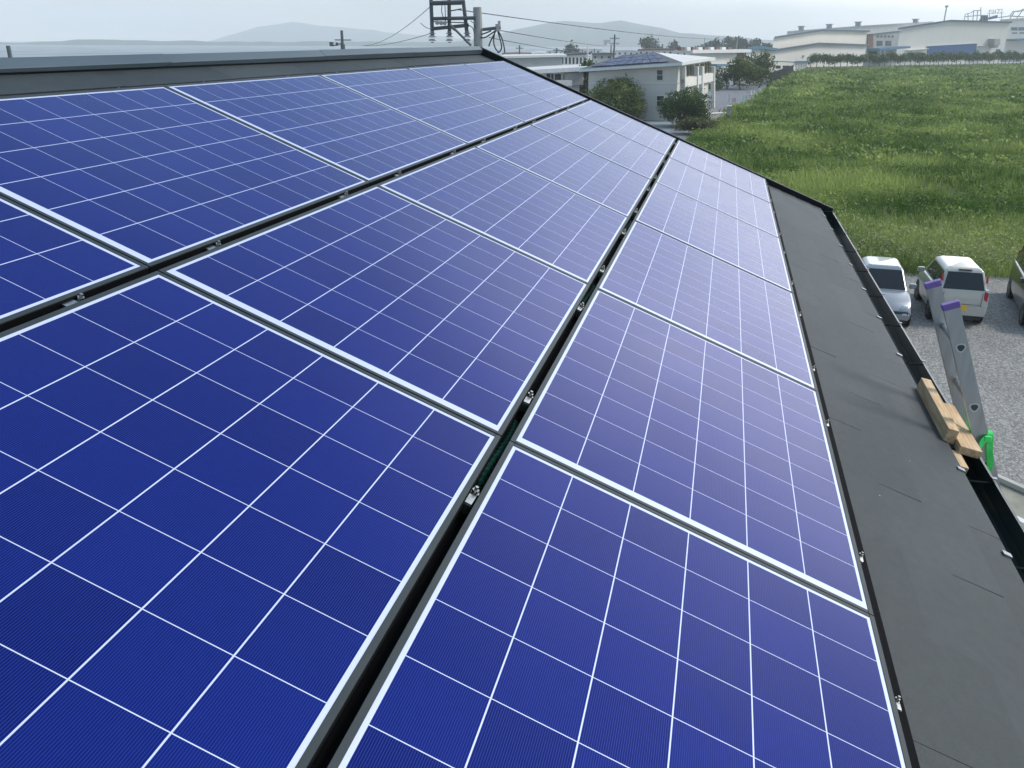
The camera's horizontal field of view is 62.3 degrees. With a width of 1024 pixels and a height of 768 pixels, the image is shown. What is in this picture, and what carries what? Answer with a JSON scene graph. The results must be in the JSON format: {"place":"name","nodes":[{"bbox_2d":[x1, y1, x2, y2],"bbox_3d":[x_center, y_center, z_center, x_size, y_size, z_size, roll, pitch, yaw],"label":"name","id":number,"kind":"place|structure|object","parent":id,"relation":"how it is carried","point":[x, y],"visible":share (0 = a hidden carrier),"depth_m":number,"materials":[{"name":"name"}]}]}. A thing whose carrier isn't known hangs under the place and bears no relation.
{"place":"outdoors","nodes":[
{"label":"outdoors","id":0,"kind":"place"},
{"bbox_2d":[0,39,473,46],"bbox_3d":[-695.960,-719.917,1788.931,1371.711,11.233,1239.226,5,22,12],"label":"mountains","id":1,"kind":"structure","parent":0,"point":[205,43],"depth_m":1641.97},
{"bbox_2d":[207,22,463,41],"bbox_3d":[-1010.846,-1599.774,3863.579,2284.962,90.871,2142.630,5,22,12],"label":"mountains","id":2,"kind":"structure","parent":0,"point":[292,32],"depth_m":3526.89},
{"bbox_2d":[0,41,1023,278],"bbox_3d":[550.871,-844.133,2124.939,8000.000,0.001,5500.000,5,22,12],"label":"terrain","id":3,"kind":"structure","parent":0,"point":[52,50],"depth_m":828.04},
{"bbox_2d":[0,46,11,57],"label":"utility pole","id":4,"kind":"object","parent":3,"relation":"on","point":[9,52],"visible":0.11,"depth_m":65.13,"materials":[{"name":"grey metal"}]},
{"bbox_2d":[329,30,350,48],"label":"utility pole","id":5,"kind":"object","parent":3,"relation":"on","point":[342,39],"visible":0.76,"depth_m":86.49,"materials":[{"name":"grey metal"}]},
{"bbox_2d":[501,53,566,66],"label":"workshop","id":6,"kind":"structure","parent":3,"relation":"on","point":[537,60],"depth_m":134.26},
{"bbox_2d":[526,64,586,90],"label":"house","id":7,"kind":"structure","parent":3,"relation":"on","point":[570,76],"depth_m":96.65,"materials":[{"name":"white paint"}]},
{"bbox_2d":[561,40,580,52],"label":"skyline tree","id":8,"kind":"object","parent":3,"relation":"on","point":[571,46],"visible":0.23,"depth_m":276.36,"materials":[{"name":"green plant"}]},
{"bbox_2d":[562,52,590,78],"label":"office block","id":9,"kind":"structure","parent":3,"relation":"on","point":[575,58],"depth_m":178.86,"materials":[{"name":"white concrete"}]},
{"bbox_2d":[579,56,596,92],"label":"dark tree","id":10,"kind":"object","parent":3,"relation":"on","point":[589,62],"visible":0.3,"depth_m":104.58,"materials":[{"name":"green plant"}]},
{"bbox_2d":[592,52,615,63],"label":"distant building","id":11,"kind":"structure","parent":3,"relation":"on","point":[598,57],"depth_m":206.21,"materials":[{"name":"white concrete"}]},
{"bbox_2d":[610,34,618,57],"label":"utility pole","id":12,"kind":"object","parent":3,"relation":"on","point":[614,38],"visible":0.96,"depth_m":211.94,"materials":[{"name":"grey wood"}]},
{"bbox_2d":[582,72,647,118],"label":"shrub","id":13,"kind":"object","parent":3,"relation":"on","point":[618,94],"visible":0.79,"depth_m":86.24,"materials":[{"name":"green plant"}]},
{"bbox_2d":[579,52,714,120],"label":"apartment block","id":14,"kind":"structure","parent":3,"relation":"on","point":[656,76],"depth_m":89.00,"materials":[{"name":"white paint"}]},
{"bbox_2d":[656,69,662,80],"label":"window","id":15,"kind":"structure","parent":14,"relation":"in","point":[659,72],"depth_m":87.24,"materials":[{"name":"grey glass"}]},
{"bbox_2d":[656,95,664,105],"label":"window","id":16,"kind":"structure","parent":14,"relation":"in","point":[658,97],"depth_m":88.04,"materials":[{"name":"grey glass"}]},
{"bbox_2d":[638,36,658,48],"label":"skyline tree","id":17,"kind":"object","parent":3,"relation":"on","point":[646,42],"visible":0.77,"depth_m":384.33,"materials":[{"name":"green plant"}]},
{"bbox_2d":[665,41,679,49],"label":"skyline tree","id":18,"kind":"object","parent":3,"relation":"on","point":[671,45],"visible":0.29,"depth_m":401.93,"materials":[{"name":"green plant"}]},
{"bbox_2d":[673,50,691,54],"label":"distant building","id":19,"kind":"structure","parent":3,"relation":"on","point":[682,52],"depth_m":305.39,"materials":[{"name":"metal"}]},
{"bbox_2d":[672,116,722,131],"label":"shrub","id":20,"kind":"object","parent":3,"relation":"on","point":[687,123],"visible":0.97,"depth_m":74.91,"materials":[{"name":"green plant"}]},
{"bbox_2d":[677,47,751,76],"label":"warehouse","id":21,"kind":"structure","parent":3,"relation":"on","point":[722,55],"depth_m":201.57,"materials":[{"name":"metal"}]},
{"bbox_2d":[708,82,725,89],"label":"bush","id":22,"kind":"object","parent":3,"relation":"on","point":[719,86],"visible":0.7,"depth_m":145.76,"materials":[{"name":"green plant"}]},
{"bbox_2d":[715,66,742,88],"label":"roadside tree","id":23,"kind":"object","parent":3,"relation":"on","point":[726,76],"visible":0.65,"depth_m":152.47,"materials":[{"name":"green plant"}]},
{"bbox_2d":[695,36,772,48],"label":"woodland","id":24,"kind":"object","parent":3,"relation":"on","point":[741,43],"visible":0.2,"depth_m":480.39,"materials":[{"name":"plant"}]},
{"bbox_2d":[746,46,777,72],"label":"blue roofed shed","id":25,"kind":"structure","parent":3,"relation":"on","point":[756,49],"depth_m":229.87,"materials":[{"name":"metal"}]},
{"bbox_2d":[770,65,793,83],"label":"fence","id":26,"kind":"object","parent":3,"relation":"on","point":[785,71],"visible":0.56,"depth_m":194.53,"materials":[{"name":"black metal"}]},
{"bbox_2d":[793,61,809,70],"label":"gatehouse","id":27,"kind":"object","parent":3,"relation":"on","point":[798,65],"visible":0.76,"depth_m":256.61,"materials":[{"name":"white"}]},
{"bbox_2d":[771,43,868,69],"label":"warehouse","id":28,"kind":"structure","parent":3,"relation":"on","point":[786,57],"depth_m":277.92,"materials":[{"name":"metal"}]},
{"bbox_2d":[773,29,869,48],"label":"warehouse","id":29,"kind":"structure","parent":3,"relation":"on","point":[828,36],"depth_m":291.03,"materials":[{"name":"metal"}]},
{"bbox_2d":[787,19,933,34],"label":"factory","id":30,"kind":"structure","parent":3,"relation":"on","point":[879,28],"depth_m":373.93,"materials":[{"name":"white metal"}]},
{"bbox_2d":[863,30,910,65],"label":"link building","id":31,"kind":"structure","parent":3,"relation":"on","point":[884,42],"depth_m":326.80,"materials":[{"name":"white concrete"}]},
{"bbox_2d":[807,63,1019,68],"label":"boundary wall","id":32,"kind":"structure","parent":3,"relation":"on","point":[908,65],"depth_m":302.23,"materials":[{"name":"concrete"}]},
{"bbox_2d":[894,20,1011,64],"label":"warehouse","id":33,"kind":"structure","parent":3,"relation":"on","point":[958,36],"depth_m":352.51,"materials":[{"name":"metal"}]},
{"bbox_2d":[927,44,976,54],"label":"shutter door","id":34,"kind":"structure","parent":33,"relation":"in","point":[969,48],"depth_m":354.15,"materials":[{"name":"metal"}]},
{"bbox_2d":[964,7,1023,61],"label":"factory","id":35,"kind":"structure","parent":3,"relation":"on","point":[1015,38],"depth_m":423.78,"materials":[{"name":"metal"}]},
{"bbox_2d":[0,0,1023,41],"label":"sky","id":36,"kind":"structure","parent":0,"point":[20,20],"materials":[{"name":"white"}]},
{"bbox_2d":[502,52,531,54],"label":"distant building","id":37,"kind":"structure","parent":0,"point":[516,53],"depth_m":283.15,"materials":[{"name":"grey concrete"}]},
{"bbox_2d":[577,48,602,59],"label":"distant building","id":38,"kind":"structure","parent":0,"point":[591,50],"depth_m":376.27,"materials":[{"name":"white concrete"}]},
{"bbox_2d":[603,39,612,51],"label":"white tower block","id":39,"kind":"structure","parent":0,"point":[606,45],"depth_m":305.51,"materials":[{"name":"paint"}]},
{"bbox_2d":[455,20,772,46],"bbox_3d":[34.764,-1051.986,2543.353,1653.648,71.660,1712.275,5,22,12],"label":"mountains","id":40,"kind":"structure","parent":0,"point":[579,35],"depth_m":2178.45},
{"bbox_2d":[611,49,637,56],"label":"distant building","id":41,"kind":"structure","parent":0,"point":[624,52],"depth_m":279.88,"materials":[{"name":"white concrete"}]},
{"bbox_2d":[638,48,675,53],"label":"distant building","id":42,"kind":"structure","parent":0,"point":[661,50],"depth_m":241.45,"materials":[{"name":"white concrete"}]},
{"bbox_2d":[669,76,769,137],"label":"road","id":43,"kind":"structure","parent":0,"point":[722,101],"depth_m":130.59,"materials":[{"name":"grey asphalt"}]},
{"bbox_2d":[655,85,714,125],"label":"shrub","id":44,"kind":"object","parent":43,"relation":"on","point":[687,104],"visible":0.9,"depth_m":81.29,"materials":[{"name":"green plant"}]},
{"bbox_2d":[706,112,725,118],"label":"wall","id":45,"kind":"structure","parent":43,"relation":"on","point":[717,115],"depth_m":91.13,"materials":[{"name":"concrete"}]},
{"bbox_2d":[722,56,767,89],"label":"roadside tree","id":46,"kind":"object","parent":43,"relation":"on","point":[747,70],"visible":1,"depth_m":148.29,"materials":[{"name":"green plant"}]},
{"bbox_2d":[733,51,770,85],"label":"roadside tree","id":47,"kind":"object","parent":43,"relation":"on","point":[745,56],"visible":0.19,"depth_m":163.00,"materials":[{"name":"green plant"}]},
{"bbox_2d":[746,50,778,87],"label":"roadside tree","id":48,"kind":"object","parent":43,"relation":"on","point":[762,63],"visible":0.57,"depth_m":154.40,"materials":[{"name":"green plant"}]},
{"bbox_2d":[681,63,1023,278],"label":"field ground","id":49,"kind":"structure","parent":0,"point":[925,186],"depth_m":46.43,"materials":[{"name":"green plant"}]},
{"bbox_2d":[807,53,817,67],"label":"clipped tree","id":50,"kind":"object","parent":49,"relation":"on","point":[812,59],"visible":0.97,"depth_m":262.82,"materials":[{"name":"green plant"}]},
{"bbox_2d":[814,53,825,67],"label":"clipped tree","id":51,"kind":"object","parent":49,"relation":"on","point":[820,58],"visible":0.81,"depth_m":264.69,"materials":[{"name":"green plant"}]},
{"bbox_2d":[821,53,832,68],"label":"clipped tree","id":52,"kind":"object","parent":49,"relation":"on","point":[826,56],"visible":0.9,"depth_m":266.39,"materials":[{"name":"green plant"}]},
{"bbox_2d":[831,55,842,66],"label":"clipped tree","id":53,"kind":"object","parent":49,"relation":"on","point":[839,58],"visible":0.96,"depth_m":269.72,"materials":[{"name":"green plant"}]},
{"bbox_2d":[835,52,849,67],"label":"clipped tree","id":54,"kind":"object","parent":49,"relation":"on","point":[844,58],"visible":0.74,"depth_m":271.77,"materials":[{"name":"green plant"}]},
{"bbox_2d":[855,55,865,66],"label":"clipped tree","id":55,"kind":"object","parent":49,"relation":"on","point":[860,58],"visible":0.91,"depth_m":276.88,"materials":[{"name":"green plant"}]},
{"bbox_2d":[865,52,875,64],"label":"clipped tree","id":56,"kind":"object","parent":49,"relation":"on","point":[870,55],"visible":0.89,"depth_m":280.41,"materials":[{"name":"green plant"}]},
{"bbox_2d":[877,53,886,65],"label":"clipped tree","id":57,"kind":"object","parent":49,"relation":"on","point":[882,57],"visible":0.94,"depth_m":284.32,"materials":[{"name":"green plant"}]},
{"bbox_2d":[886,51,898,66],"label":"clipped tree","id":58,"kind":"object","parent":49,"relation":"on","point":[891,54],"visible":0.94,"depth_m":287.63,"materials":[{"name":"green plant"}]},
{"bbox_2d":[908,51,917,63],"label":"clipped tree","id":59,"kind":"object","parent":49,"relation":"on","point":[911,54],"visible":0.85,"depth_m":294.83,"materials":[{"name":"green plant"}]},
{"bbox_2d":[811,191,1023,269],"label":"weed heads","id":60,"kind":"object","parent":49,"relation":"on","point":[941,234],"visible":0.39,"depth_m":32.11,"materials":[{"name":"green plant"}]},
{"bbox_2d":[917,53,927,65],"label":"clipped tree","id":61,"kind":"object","parent":49,"relation":"on","point":[922,58],"visible":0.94,"depth_m":298.29,"materials":[{"name":"green plant"}]},
{"bbox_2d":[936,50,945,64],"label":"clipped tree","id":62,"kind":"object","parent":49,"relation":"on","point":[942,55],"visible":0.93,"depth_m":305.18,"materials":[{"name":"green plant"}]},
{"bbox_2d":[971,50,980,63],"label":"clipped tree","id":63,"kind":"object","parent":49,"relation":"on","point":[977,55],"visible":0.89,"depth_m":319.47,"materials":[{"name":"green plant"}]},
{"bbox_2d":[902,273,1023,493],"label":"gravel lot","id":64,"kind":"structure","parent":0,"point":[995,337],"depth_m":21.62,"materials":[{"name":"grey gravel"}]},
{"bbox_2d":[429,0,504,52],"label":"utility tower","id":65,"kind":"structure","parent":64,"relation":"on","point":[476,18],"depth_m":29.28,"materials":[{"name":"metal"}]},
{"bbox_2d":[489,37,584,52],"bbox_3d":[3.771,-24.185,61.219,0.030,1.167,68.273,3,22,7],"label":"overhead wire","id":66,"kind":"object","parent":65,"relation":"attached to","point":[531,45],"visible":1,"depth_m":40.08,"materials":[{"name":"black"}]},
{"bbox_2d":[500,30,615,46],"bbox_3d":[6.021,-26.379,65.535,0.030,0.763,78.361,4,22,9],"label":"overhead wire","id":67,"kind":"object","parent":65,"relation":"attached to","point":[547,38],"visible":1,"depth_m":39.67,"materials":[{"name":"black"}]},
{"bbox_2d":[457,9,700,38],"bbox_3d":[12.604,-28.450,68.775,0.034,0.583,89.761,8,23,17],"label":"overhead wire","id":68,"kind":"object","parent":65,"relation":"attached to","point":[566,24],"visible":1,"depth_m":40.41,"materials":[{"name":"black"}]},
{"bbox_2d":[0,45,1023,767],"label":"house","id":69,"kind":"structure","parent":64,"relation":"on","point":[940,529],"depth_m":3.32,"materials":[{"name":"metal"}]},
{"bbox_2d":[312,147,673,767],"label":"mounting rail","id":70,"kind":"object","parent":69,"relation":"attached to","point":[326,755],"depth_m":1.56,"materials":[{"name":"black metal"}]},
{"bbox_2d":[0,271,500,767],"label":"solar panel","id":71,"kind":"object","parent":70,"relation":"on","point":[224,529],"visible":1,"depth_m":1.49,"materials":[{"name":"blue glass"}]},
{"bbox_2d":[158,185,590,445],"bbox_3d":[-0.304,-0.337,2.849,0.994,0.035,1.486,26,25,4],"label":"solar panel","id":72,"kind":"object","parent":70,"relation":"on","point":[451,316],"visible":0.8,"depth_m":2.61,"materials":[{"name":"blue glass"}]},
{"bbox_2d":[460,486,478,514],"bbox_3d":[-0.093,0.259,1.884,0.022,0.054,0.063,26,26,5],"label":"panel clamp","id":73,"kind":"object","parent":70,"relation":"attached to","point":[470,500],"visible":0.95,"depth_m":1.87,"materials":[{"name":"silver metal"}]},
{"bbox_2d":[475,418,518,488],"bbox_3d":[-0.033,0.178,2.182,0.035,0.040,0.446,5,22,12],"label":"cable sleeve","id":74,"kind":"object","parent":70,"relation":"attached to","point":[497,454],"visible":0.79,"depth_m":2.15,"materials":[{"name":"teal"}]},
{"bbox_2d":[376,146,629,290],"bbox_3d":[0.044,-0.876,4.194,0.994,0.035,1.486,26,25,4],"label":"solar panel","id":75,"kind":"object","parent":70,"relation":"on","point":[534,216],"visible":0.78,"depth_m":4.03,"materials":[{"name":"blue glass"}]},
{"bbox_2d":[520,391,533,411],"bbox_3d":[0.042,0.051,2.404,0.022,0.054,0.063,25,25,3],"label":"panel clamp","id":76,"kind":"object","parent":70,"relation":"attached to","point":[526,403],"visible":0.98,"depth_m":2.38,"materials":[{"name":"silver metal"}]},
{"bbox_2d":[475,124,651,221],"bbox_3d":[0.393,-1.415,5.539,0.994,0.035,1.486,26,25,4],"label":"solar panel","id":77,"kind":"object","parent":70,"relation":"on","point":[577,169],"visible":0.81,"depth_m":5.42,"materials":[{"name":"blue glass"}]},
{"bbox_2d":[574,302,583,316],"bbox_3d":[0.256,-0.280,3.229,0.022,0.054,0.063,27,27,6],"label":"panel clamp","id":78,"kind":"object","parent":70,"relation":"attached to","point":[580,308],"visible":0.88,"depth_m":3.21,"materials":[{"name":"silver metal"}]},
{"bbox_2d":[581,284,595,305],"bbox_3d":[0.311,-0.354,3.509,0.035,0.040,0.465,5,22,12],"label":"cable sleeve","id":79,"kind":"object","parent":70,"relation":"attached to","point":[587,296],"visible":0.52,"depth_m":3.51,"materials":[{"name":"teal plastic"}]},
{"bbox_2d":[530,110,665,180],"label":"solar panel","id":80,"kind":"object","parent":70,"relation":"on","point":[608,144],"visible":0.78,"depth_m":6.78,"materials":[{"name":"blue glass"}]},
{"bbox_2d":[566,100,675,155],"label":"solar panel","id":81,"kind":"object","parent":70,"relation":"on","point":[627,127],"visible":0.77,"depth_m":8.15,"materials":[{"name":"blue glass"}]},
{"bbox_2d":[766,182,919,767],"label":"mounting rail","id":82,"kind":"object","parent":69,"relation":"attached to","point":[902,713],"visible":0.22,"depth_m":2.32,"materials":[{"name":"black metal"}]},
{"bbox_2d":[327,441,911,767],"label":"solar panel","id":83,"kind":"object","parent":82,"relation":"on","point":[562,617],"visible":1,"depth_m":1.64,"materials":[{"name":"blue glass"}]},
{"bbox_2d":[510,288,874,616],"bbox_3d":[0.611,0.101,2.788,0.994,0.035,1.486,26,25,4],"label":"solar panel","id":84,"kind":"object","parent":82,"relation":"on","point":[717,442],"visible":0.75,"depth_m":2.55,"materials":[{"name":"blue glass"}]},
{"bbox_2d":[596,220,818,391],"bbox_3d":[0.959,-0.438,4.132,0.994,0.035,1.486,26,25,4],"label":"solar panel","id":85,"kind":"object","parent":82,"relation":"on","point":[739,311],"visible":0.78,"depth_m":3.97,"materials":[{"name":"blue glass"}]},
{"bbox_2d":[634,181,793,292],"bbox_3d":[1.309,-0.979,5.476,0.994,0.035,1.486,26,25,4],"label":"solar panel","id":86,"kind":"object","parent":82,"relation":"on","point":[716,233],"visible":0.74,"depth_m":5.35,"materials":[{"name":"blue glass"}]},
{"bbox_2d":[655,157,779,237],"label":"solar panel","id":87,"kind":"object","parent":82,"relation":"on","point":[718,194],"visible":0.75,"depth_m":6.72,"materials":[{"name":"blue glass"}]},
{"bbox_2d":[669,140,770,202],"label":"solar panel","id":88,"kind":"object","parent":82,"relation":"on","point":[719,169],"visible":0.8,"depth_m":8.08,"materials":[{"name":"blue glass"}]},
{"bbox_2d":[895,695,901,711],"bbox_3d":[0.826,0.696,1.828,0.017,0.043,0.035,25,25,3],"label":"panel clamp","id":89,"kind":"object","parent":82,"relation":"attached to","point":[897,699],"visible":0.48,"depth_m":1.82,"materials":[{"name":"silver metal"}]},
{"bbox_2d":[916,378,959,443],"bbox_3d":[2.059,0.120,4.115,0.050,0.070,0.650,17,25,8],"label":"timber board","id":90,"kind":"object","parent":69,"relation":"on","point":[944,423],"visible":1,"depth_m":4.04,"materials":[{"name":"beige wood"}]},
{"bbox_2d":[952,450,968,474],"bbox_3d":[1.956,0.358,3.730,0.040,0.069,0.165,17,24,8],"label":"timber block","id":91,"kind":"object","parent":69,"relation":"attached to","point":[960,459],"depth_m":3.70,"materials":[{"name":"beige wood"}]},
{"bbox_2d":[943,402,982,458],"bbox_3d":[2.095,0.207,4.002,0.096,0.038,0.540,17,24,8],"label":"timber board","id":92,"kind":"object","parent":69,"relation":"on","point":[965,443],"visible":0.72,"depth_m":3.84,"materials":[{"name":"beige wood"}]},
{"bbox_3d":[-0.272,-1.301,4.870,0.030,0.035,9.050,5,22,12],"label":"rail","id":93,"kind":"object","parent":69,"relation":"attached to","visible":0},
{"bbox_2d":[61,293,84,308],"bbox_3d":[-1.008,-0.178,1.947,0.022,0.054,0.063,26,26,4],"label":"panel clamp","id":94,"kind":"object","parent":93,"relation":"attached to","point":[80,297],"visible":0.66,"depth_m":1.94,"materials":[{"name":"silver metal"}]},
{"bbox_2d":[0,195,148,332],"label":"solar panel","id":95,"kind":"object","parent":93,"relation":"on","point":[47,266],"visible":0.86,"depth_m":2.05,"materials":[{"name":"blue glass"}]},
{"bbox_2d":[0,85,369,273],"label":"solar panel","id":96,"kind":"object","parent":93,"relation":"on","point":[155,178],"visible":0.82,"depth_m":2.78,"materials":[{"name":"blue glass"}]},
{"bbox_2d":[205,240,220,250],"bbox_3d":[-0.872,-0.389,2.471,0.022,0.054,0.063,26,26,4],"label":"panel clamp","id":97,"kind":"object","parent":93,"relation":"attached to","point":[217,243],"visible":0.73,"depth_m":2.47,"materials":[{"name":"silver metal"}]},
{"bbox_2d":[163,74,469,186],"bbox_3d":[-0.871,-1.313,4.256,0.994,0.035,1.486,26,25,4],"label":"solar panel","id":98,"kind":"object","parent":93,"relation":"on","point":[372,142],"visible":0.75,"depth_m":4.09,"materials":[{"name":"blue glass"}]},
{"bbox_2d":[318,68,525,147],"bbox_3d":[-0.522,-1.852,5.601,0.994,0.035,1.486,26,25,4],"label":"solar panel","id":99,"kind":"object","parent":93,"relation":"on","point":[470,121],"visible":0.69,"depth_m":5.48,"materials":[{"name":"blue glass"}]},
{"bbox_2d":[407,64,562,124],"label":"solar panel","id":100,"kind":"object","parent":93,"relation":"on","point":[500,95],"visible":0.73,"depth_m":6.85,"materials":[{"name":"blue glass"}]},
{"bbox_2d":[464,61,587,110],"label":"solar panel","id":101,"kind":"object","parent":93,"relation":"on","point":[535,85],"visible":0.68,"depth_m":8.21,"materials":[{"name":"blue glass"}]},
{"bbox_2d":[862,256,916,325],"bbox_3d":[10.997,-2.808,25.290,1.815,1.501,3.438,7,23,15],"label":"parked car","id":102,"kind":"object","parent":64,"relation":"on","point":[888,274],"visible":0.48,"depth_m":24.67,"materials":[{"name":"grey paint"}]},
{"bbox_2d":[914,256,988,322],"bbox_3d":[13.264,-3.022,25.639,1.770,1.661,3.460,6,23,14],"label":"parked car","id":103,"kind":"object","parent":64,"relation":"on","point":[964,280],"visible":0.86,"depth_m":24.17,"materials":[{"name":"beige paint"}]},
{"bbox_2d":[924,279,1000,488],"bbox_3d":[3.188,2.672,4.849,2.574,6.450,0.440,5,22,12],"label":"ladder","id":104,"kind":"object","parent":64,"relation":"on","point":[955,352],"visible":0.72,"depth_m":3.91,"materials":[{"name":"metal"}]},
{"bbox_2d":[962,408,993,471],"bbox_3d":[2.161,0.274,3.965,0.191,0.289,0.096,20,29,40],"label":"lashing strap","id":105,"kind":"object","parent":104,"relation":"attached to","point":[988,438],"visible":0.79,"depth_m":3.93,"materials":[{"name":"green fabric"}]},
{"bbox_2d":[998,474,1023,492],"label":"kerb","id":106,"kind":"structure","parent":64,"relation":"on","point":[1010,483],"depth_m":15.47,"materials":[{"name":"concrete"}]},
{"bbox_2d":[1006,245,1023,325],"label":"parked car","id":107,"kind":"object","parent":64,"relation":"on","point":[1015,287],"visible":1,"depth_m":26.08,"materials":[{"name":"black paint"}]},
{"bbox_2d":[1000,483,1023,526],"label":"concrete apron","id":108,"kind":"object","parent":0,"point":[1015,499],"depth_m":15.07,"materials":[{"name":"grey concrete"}]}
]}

